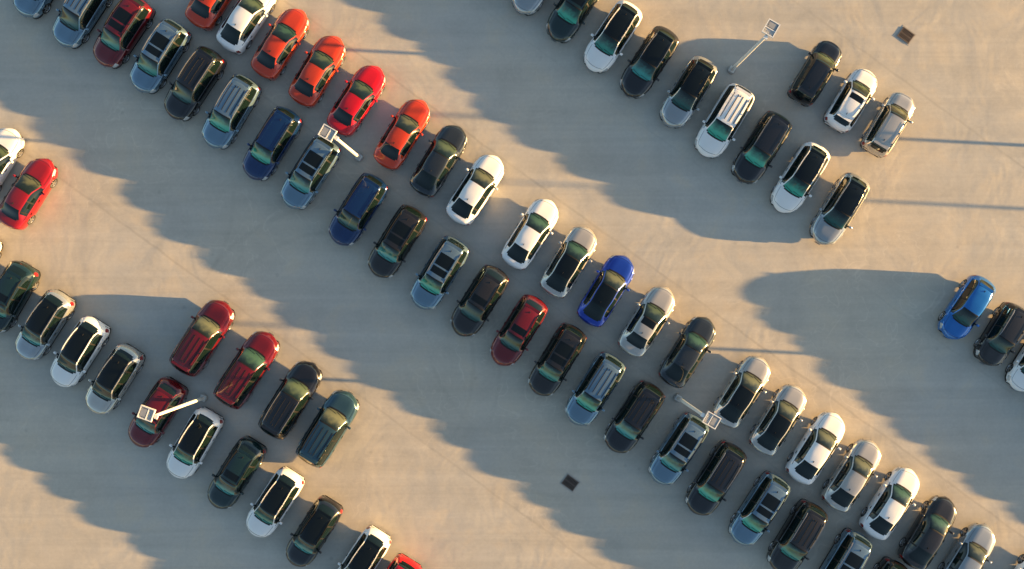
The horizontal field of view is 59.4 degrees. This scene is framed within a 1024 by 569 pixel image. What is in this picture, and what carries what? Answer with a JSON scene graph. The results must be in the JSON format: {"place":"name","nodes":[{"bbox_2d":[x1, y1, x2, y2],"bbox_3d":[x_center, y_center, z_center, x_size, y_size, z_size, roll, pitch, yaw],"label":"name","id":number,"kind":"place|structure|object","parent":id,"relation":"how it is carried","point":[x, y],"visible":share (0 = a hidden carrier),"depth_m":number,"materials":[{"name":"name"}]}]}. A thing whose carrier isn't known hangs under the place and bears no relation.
{"place":"outdoors","nodes":[
{"label":"outdoors","id":0,"kind":"place"},
{"bbox_2d":[0,241,2,257],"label":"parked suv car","id":1,"kind":"object","parent":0,"point":[1,245],"visible":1,"depth_m":54.61,"materials":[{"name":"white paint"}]},
{"bbox_2d":[0,0,1023,568],"bbox_3d":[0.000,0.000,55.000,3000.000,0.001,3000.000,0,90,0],"label":"parking lot ground","id":2,"kind":"structure","parent":0,"point":[152,230],"depth_m":55.00,"materials":[{"name":"concrete"}]},
{"bbox_2d":[0,128,24,190],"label":"parked sedan car","id":3,"kind":"object","parent":2,"relation":"on","point":[12,142],"visible":1,"depth_m":54.12,"materials":[{"name":"white paint"}]},
{"bbox_2d":[0,260,40,332],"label":"parked suv car","id":4,"kind":"object","parent":2,"relation":"on","point":[19,282],"visible":1,"depth_m":53.77,"materials":[{"name":"green paint"}]},
{"bbox_2d":[0,158,57,229],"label":"parked sedan car","id":5,"kind":"object","parent":2,"relation":"on","point":[36,181],"visible":1,"depth_m":53.93,"materials":[{"name":"red paint"}]},
{"bbox_2d":[12,0,52,18],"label":"parked suv car","id":6,"kind":"object","parent":2,"relation":"on","point":[35,9],"visible":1,"depth_m":54.03,"materials":[{"name":"blue paint"}]},
{"bbox_2d":[15,289,75,359],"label":"parked suv car","id":7,"kind":"object","parent":2,"relation":"on","point":[52,313],"visible":1,"depth_m":53.79,"materials":[{"name":"grey paint"}]},
{"bbox_2d":[50,316,110,386],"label":"parked suv car","id":8,"kind":"object","parent":2,"relation":"on","point":[87,340],"visible":1,"depth_m":53.77,"materials":[{"name":"white paint"}]},
{"bbox_2d":[52,0,112,48],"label":"parked suv car","id":9,"kind":"object","parent":2,"relation":"on","point":[75,22],"visible":1,"depth_m":53.93,"materials":[{"name":"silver paint"}]},
{"bbox_2d":[85,343,145,414],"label":"parked suv car","id":10,"kind":"object","parent":2,"relation":"on","point":[120,370],"visible":1,"depth_m":53.78,"materials":[{"name":"silver paint"}]},
{"bbox_2d":[93,0,155,68],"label":"parked suv car","id":11,"kind":"object","parent":2,"relation":"on","point":[128,23],"visible":1,"depth_m":53.75,"materials":[{"name":"red paint"}]},
{"bbox_2d":[128,376,188,447],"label":"parked suv car","id":12,"kind":"object","parent":2,"relation":"on","point":[166,392],"visible":0.94,"depth_m":53.81,"materials":[{"name":"red paint"}]},
{"bbox_2d":[129,18,191,93],"bbox_3d":[-21.356,-13.763,54.131,2.353,1.730,4.806,32,90,0],"label":"parked suv car","id":13,"kind":"object","parent":2,"relation":"on","point":[165,46],"visible":1,"depth_m":53.75,"materials":[{"name":"silver paint"}]},
{"bbox_2d":[137,393,207,421],"bbox_3d":[-19.138,6.846,51.136,1.090,7.720,0.680,20,90,0],"label":"street lamp","id":14,"kind":"object","parent":2,"relation":"on","point":[146,413],"visible":1,"depth_m":47.37,"materials":[{"name":"metal"}]},
{"bbox_2d":[166,407,223,478],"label":"parked suv car","id":15,"kind":"object","parent":2,"relation":"on","point":[200,432],"visible":1,"depth_m":53.75,"materials":[{"name":"white paint"}]},
{"bbox_2d":[164,46,226,120],"bbox_3d":[-19.264,-12.105,54.116,2.294,1.760,4.853,33,90,0],"label":"parked suv car","id":16,"kind":"object","parent":2,"relation":"on","point":[201,73],"visible":1,"depth_m":53.72,"materials":[{"name":"black paint"}]},
{"bbox_2d":[169,300,234,376],"bbox_3d":[-18.677,3.182,54.073,2.411,1.847,5.013,33,90,0],"label":"parked suv car","id":17,"kind":"object","parent":2,"relation":"on","point":[208,329],"visible":1,"depth_m":53.62,"materials":[{"name":"red paint"}]},
{"bbox_2d":[185,0,231,30],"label":"parked sedan car","id":18,"kind":"object","parent":2,"relation":"on","point":[206,15],"visible":1,"depth_m":53.90,"materials":[{"name":"orange paint"}]},
{"bbox_2d":[201,74,261,148],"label":"parked suv car","id":19,"kind":"object","parent":2,"relation":"on","point":[234,105],"visible":1,"depth_m":53.73,"materials":[{"name":"silver paint"}]},
{"bbox_2d":[207,436,266,508],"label":"parked suv car","id":20,"kind":"object","parent":2,"relation":"on","point":[241,464],"visible":1,"depth_m":53.75,"materials":[{"name":"green paint"}]},
{"bbox_2d":[216,0,275,54],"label":"parked sedan car","id":21,"kind":"object","parent":2,"relation":"on","point":[241,25],"visible":1,"depth_m":53.83,"materials":[{"name":"white paint"}]},
{"bbox_2d":[213,331,279,408],"bbox_3d":[-15.992,5.117,54.096,2.406,1.800,5.116,33,90,0],"label":"parked suv car","id":22,"kind":"object","parent":2,"relation":"on","point":[246,370],"visible":1,"depth_m":53.63,"materials":[{"name":"red paint"}]},
{"bbox_2d":[242,106,302,180],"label":"parked suv car","id":23,"kind":"object","parent":2,"relation":"on","point":[277,134],"visible":1,"depth_m":53.70,"materials":[{"name":"blue paint"}]},
{"bbox_2d":[246,466,304,536],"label":"parked suv car","id":24,"kind":"object","parent":2,"relation":"on","point":[275,500],"visible":1,"depth_m":53.74,"materials":[{"name":"white paint"}]},
{"bbox_2d":[251,9,309,80],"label":"parked sedan car","id":25,"kind":"object","parent":2,"relation":"on","point":[287,34],"visible":1,"depth_m":53.95,"materials":[{"name":"orange paint"}]},
{"bbox_2d":[258,361,322,439],"bbox_3d":[-13.347,6.933,54.061,2.379,1.870,5.106,32,90,0],"label":"parked suv car","id":26,"kind":"object","parent":2,"relation":"on","point":[290,400],"visible":1,"depth_m":53.57,"materials":[{"name":"black paint"}]},
{"bbox_2d":[280,135,341,209],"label":"parked suv car","id":27,"kind":"object","parent":2,"relation":"on","point":[316,163],"visible":0.97,"depth_m":53.68,"materials":[{"name":"silver paint"}]},
{"bbox_2d":[285,495,342,566],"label":"parked suv car","id":28,"kind":"object","parent":2,"relation":"on","point":[313,532],"visible":1,"depth_m":53.72,"materials":[{"name":"black paint"}]},
{"bbox_2d":[288,36,345,107],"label":"parked sedan car","id":29,"kind":"object","parent":2,"relation":"on","point":[318,70],"visible":1,"depth_m":53.93,"materials":[{"name":"orange paint"}]},
{"bbox_2d":[296,390,359,467],"bbox_3d":[-11.097,8.670,54.070,2.412,1.853,4.997,32,90,0],"label":"parked suv car","id":30,"kind":"object","parent":2,"relation":"on","point":[322,437],"visible":1,"depth_m":53.57,"materials":[{"name":"teal paint"}]},
{"bbox_2d":[318,124,363,161],"bbox_3d":[-9.598,-7.918,51.136,1.090,7.720,0.680,30,90,0],"label":"street lamp","id":31,"kind":"object","parent":2,"relation":"on","point":[327,132],"visible":1,"depth_m":47.34,"materials":[{"name":"metal"}]},
{"bbox_2d":[327,65,385,136],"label":"parked sedan car","id":32,"kind":"object","parent":2,"relation":"on","point":[356,101],"visible":1,"depth_m":53.93,"materials":[{"name":"red paint"}]},
{"bbox_2d":[328,172,388,245],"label":"parked suv car","id":33,"kind":"object","parent":2,"relation":"on","point":[363,201],"visible":1,"depth_m":53.68,"materials":[{"name":"blue paint"}]},
{"bbox_2d":[338,525,390,568],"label":"parked suv car","id":34,"kind":"object","parent":2,"relation":"on","point":[370,547],"visible":1,"depth_m":53.58,"materials":[{"name":"white paint"}]},
{"bbox_2d":[367,204,427,277],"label":"parked suv car","id":35,"kind":"object","parent":2,"relation":"on","point":[398,239],"visible":1,"depth_m":53.61,"materials":[{"name":"brown paint"}]},
{"bbox_2d":[373,99,429,170],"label":"parked sedan car","id":36,"kind":"object","parent":2,"relation":"on","point":[402,134],"visible":1,"depth_m":53.93,"materials":[{"name":"orange paint"}]},
{"bbox_2d":[387,553,421,568],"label":"parked suv car","id":37,"kind":"object","parent":2,"relation":"on","point":[401,561],"visible":1,"depth_m":53.92,"materials":[{"name":"red paint"}]},
{"bbox_2d":[410,125,467,197],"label":"parked sedan car","id":38,"kind":"object","parent":2,"relation":"on","point":[438,161],"visible":1,"depth_m":53.86,"materials":[{"name":"paint"}]},
{"bbox_2d":[410,235,469,309],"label":"parked suv car","id":39,"kind":"object","parent":2,"relation":"on","point":[438,274],"visible":1,"depth_m":53.63,"materials":[{"name":"blue paint"}]},
{"bbox_2d":[446,155,504,225],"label":"parked sedan car","id":40,"kind":"object","parent":2,"relation":"on","point":[477,187],"visible":1,"depth_m":53.87,"materials":[{"name":"white paint"}]},
{"bbox_2d":[450,264,508,336],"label":"parked suv car","id":41,"kind":"object","parent":2,"relation":"on","point":[479,300],"visible":1,"depth_m":53.74,"materials":[{"name":"brown paint"}]},
{"bbox_2d":[490,294,547,365],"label":"parked suv car","id":42,"kind":"object","parent":2,"relation":"on","point":[518,329],"visible":1,"depth_m":53.68,"materials":[{"name":"red paint"}]},
{"bbox_2d":[511,0,544,15],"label":"parked suv car","id":43,"kind":"object","parent":2,"relation":"on","point":[528,7],"visible":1,"depth_m":54.08,"materials":[{"name":"grey paint"}]},
{"bbox_2d":[501,199,558,269],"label":"parked sedan car","id":44,"kind":"object","parent":2,"relation":"on","point":[530,234],"visible":1,"depth_m":53.86,"materials":[{"name":"white paint"}]},
{"bbox_2d":[528,322,586,395],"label":"parked suv car","id":45,"kind":"object","parent":2,"relation":"on","point":[558,357],"visible":1,"depth_m":53.64,"materials":[{"name":"brown paint"}]},
{"bbox_2d":[540,226,596,298],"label":"parked sedan car","id":46,"kind":"object","parent":2,"relation":"on","point":[569,261],"visible":1,"depth_m":53.90,"materials":[{"name":"silver paint"}]},
{"bbox_2d":[560,472,579,492],"bbox_3d":[3.560,12.140,54.980,1.000,0.037,0.840,36,90,0],"label":"storm drain grate","id":47,"kind":"object","parent":2,"relation":"on","point":[569,482],"visible":1,"depth_m":54.98,"materials":[{"name":"metal"}]},
{"bbox_2d":[546,0,597,42],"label":"parked suv car","id":48,"kind":"object","parent":2,"relation":"on","point":[566,20],"visible":1,"depth_m":53.91,"materials":[{"name":"green paint"}]},
{"bbox_2d":[565,351,625,425],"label":"parked suv car","id":49,"kind":"object","parent":2,"relation":"on","point":[595,387],"visible":1,"depth_m":53.64,"materials":[{"name":"blue paint"}]},
{"bbox_2d":[576,255,634,326],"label":"parked sedan car","id":50,"kind":"object","parent":2,"relation":"on","point":[605,291],"visible":1,"depth_m":53.89,"materials":[{"name":"blue paint"}]},
{"bbox_2d":[583,0,641,72],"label":"parked suv car","id":51,"kind":"object","parent":2,"relation":"on","point":[612,36],"visible":1,"depth_m":53.77,"materials":[{"name":"white paint"}]},
{"bbox_2d":[604,380,664,452],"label":"parked suv car","id":52,"kind":"object","parent":2,"relation":"on","point":[629,423],"visible":1,"depth_m":53.68,"materials":[{"name":"black paint"}]},
{"bbox_2d":[617,286,674,356],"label":"parked sedan car","id":53,"kind":"object","parent":2,"relation":"on","point":[646,322],"visible":1,"depth_m":53.90,"materials":[{"name":"silver paint"}]},
{"bbox_2d":[620,26,678,98],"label":"parked suv car","id":54,"kind":"object","parent":2,"relation":"on","point":[648,62],"visible":1,"depth_m":53.78,"materials":[{"name":"black paint"}]},
{"bbox_2d":[648,412,708,484],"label":"parked suv car","id":55,"kind":"object","parent":2,"relation":"on","point":[672,457],"visible":0.99,"depth_m":53.67,"materials":[{"name":"blue paint"}]},
{"bbox_2d":[658,317,715,387],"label":"parked sedan car","id":56,"kind":"object","parent":2,"relation":"on","point":[682,359],"visible":1,"depth_m":53.90,"materials":[{"name":"paint"}]},
{"bbox_2d":[659,56,717,127],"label":"parked suv car","id":57,"kind":"object","parent":2,"relation":"on","point":[689,89],"visible":1,"depth_m":53.73,"materials":[{"name":"grey paint"}]},
{"bbox_2d":[674,393,721,428],"bbox_3d":[10.398,7.077,51.136,1.090,7.720,0.680,30,90,0],"label":"street lamp","id":58,"kind":"object","parent":2,"relation":"on","point":[711,420],"visible":1,"depth_m":47.34,"materials":[{"name":"metal"}]},
{"bbox_2d":[685,440,746,515],"bbox_3d":[12.281,11.780,54.113,2.332,1.767,4.892,32,90,0],"label":"parked suv car","id":59,"kind":"object","parent":2,"relation":"on","point":[715,478],"visible":1,"depth_m":53.68,"materials":[{"name":"black paint"}]},
{"bbox_2d":[694,83,754,157],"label":"parked suv car","id":60,"kind":"object","parent":2,"relation":"on","point":[722,122],"visible":1,"depth_m":53.62,"materials":[{"name":"white paint"}]},
{"bbox_2d":[711,356,770,428],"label":"parked sedan car","id":61,"kind":"object","parent":2,"relation":"on","point":[739,395],"visible":0.99,"depth_m":53.90,"materials":[{"name":"silver paint"}]},
{"bbox_2d":[727,18,779,73],"bbox_3d":[13.578,-13.378,51.136,0.680,7.720,1.090,30,90,0],"label":"street lamp","id":62,"kind":"object","parent":2,"relation":"on","point":[771,27],"visible":1,"depth_m":47.34,"materials":[{"name":"metal"}]},
{"bbox_2d":[728,471,790,545],"bbox_3d":[14.926,13.636,54.134,2.304,1.724,4.847,33,90,0],"label":"parked suv car","id":63,"kind":"object","parent":2,"relation":"on","point":[752,518],"visible":1,"depth_m":53.73,"materials":[{"name":"silver paint"}]},
{"bbox_2d":[731,111,791,183],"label":"parked suv car","id":64,"kind":"object","parent":2,"relation":"on","point":[761,147],"visible":1,"depth_m":53.64,"materials":[{"name":"black paint"}]},
{"bbox_2d":[748,384,806,455],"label":"parked sedan car","id":65,"kind":"object","parent":2,"relation":"on","point":[772,427],"visible":1,"depth_m":53.92,"materials":[{"name":"silver paint"}]},
{"bbox_2d":[766,499,827,568],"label":"parked suv car","id":66,"kind":"object","parent":2,"relation":"on","point":[791,545],"visible":1,"depth_m":53.68,"materials":[{"name":"brown paint"}]},
{"bbox_2d":[770,141,829,212],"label":"parked suv car","id":67,"kind":"object","parent":2,"relation":"on","point":[799,177],"visible":1,"depth_m":53.75,"materials":[{"name":"white paint"}]},
{"bbox_2d":[787,41,841,106],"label":"parked suv car","id":68,"kind":"object","parent":2,"relation":"on","point":[812,77],"visible":1,"depth_m":53.74,"materials":[{"name":"black paint"}]},
{"bbox_2d":[785,412,844,484],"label":"parked sedan car","id":69,"kind":"object","parent":2,"relation":"on","point":[809,457],"visible":1,"depth_m":53.89,"materials":[{"name":"white paint"}]},
{"bbox_2d":[809,172,869,244],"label":"parked suv car","id":70,"kind":"object","parent":2,"relation":"on","point":[838,210],"visible":1,"depth_m":53.81,"materials":[{"name":"grey paint"}]},
{"bbox_2d":[819,528,872,568],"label":"parked suv car","id":71,"kind":"object","parent":2,"relation":"on","point":[850,549],"visible":1,"depth_m":53.53,"materials":[{"name":"blue paint"}]},
{"bbox_2d":[823,69,876,132],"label":"parked suv car","id":72,"kind":"object","parent":2,"relation":"on","point":[847,106],"visible":1,"depth_m":53.84,"materials":[{"name":"white paint"}]},
{"bbox_2d":[820,439,880,511],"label":"parked sedan car","id":73,"kind":"object","parent":2,"relation":"on","point":[845,484],"visible":1,"depth_m":53.91,"materials":[{"name":"silver paint"}]},
{"bbox_2d":[860,92,914,157],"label":"parked suv car","id":74,"kind":"object","parent":2,"relation":"on","point":[884,131],"visible":1,"depth_m":53.76,"materials":[{"name":"silver paint"}]},
{"bbox_2d":[858,467,919,539],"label":"parked sedan car","id":75,"kind":"object","parent":2,"relation":"on","point":[883,512],"visible":1,"depth_m":53.92,"materials":[{"name":"white paint"}]},
{"bbox_2d":[896,25,915,45],"bbox_3d":[24.120,-15.260,54.980,1.000,0.037,0.840,36,90,0],"label":"storm drain grate","id":76,"kind":"object","parent":2,"relation":"on","point":[905,35],"visible":1,"depth_m":54.98,"materials":[{"name":"metal"}]},
{"bbox_2d":[897,495,956,568],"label":"parked sedan car","id":77,"kind":"object","parent":2,"relation":"on","point":[921,541],"visible":1,"depth_m":53.91,"materials":[{"name":"brown paint"}]},
{"bbox_2d":[937,275,995,339],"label":"parked hatchback car","id":78,"kind":"object","parent":2,"relation":"on","point":[960,314],"visible":1,"depth_m":53.88,"materials":[{"name":"paint"}]},
{"bbox_2d":[938,523,994,568],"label":"parked sedan car","id":79,"kind":"object","parent":2,"relation":"on","point":[973,547],"visible":1,"depth_m":54.03,"materials":[{"name":"grey paint"}]},
{"bbox_2d":[973,302,1023,365],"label":"parked suv car","id":80,"kind":"object","parent":2,"relation":"on","point":[997,341],"visible":1,"depth_m":53.84,"materials":[{"name":"brown paint"}]},
{"bbox_2d":[1005,344,1023,391],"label":"parked suv car","id":81,"kind":"object","parent":2,"relation":"on","point":[1014,374],"visible":1,"depth_m":54.10,"materials":[{"name":"white paint"}]},
{"bbox_2d":[873,556,907,568],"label":"parked suv car","id":82,"kind":"object","parent":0,"point":[886,562],"visible":1,"depth_m":54.01,"materials":[{"name":"black paint"}]},
{"bbox_2d":[1014,554,1023,568],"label":"parked sedan car","id":83,"kind":"object","parent":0,"point":[1020,564],"visible":1,"depth_m":54.58,"materials":[{"name":"white paint"}]}
]}

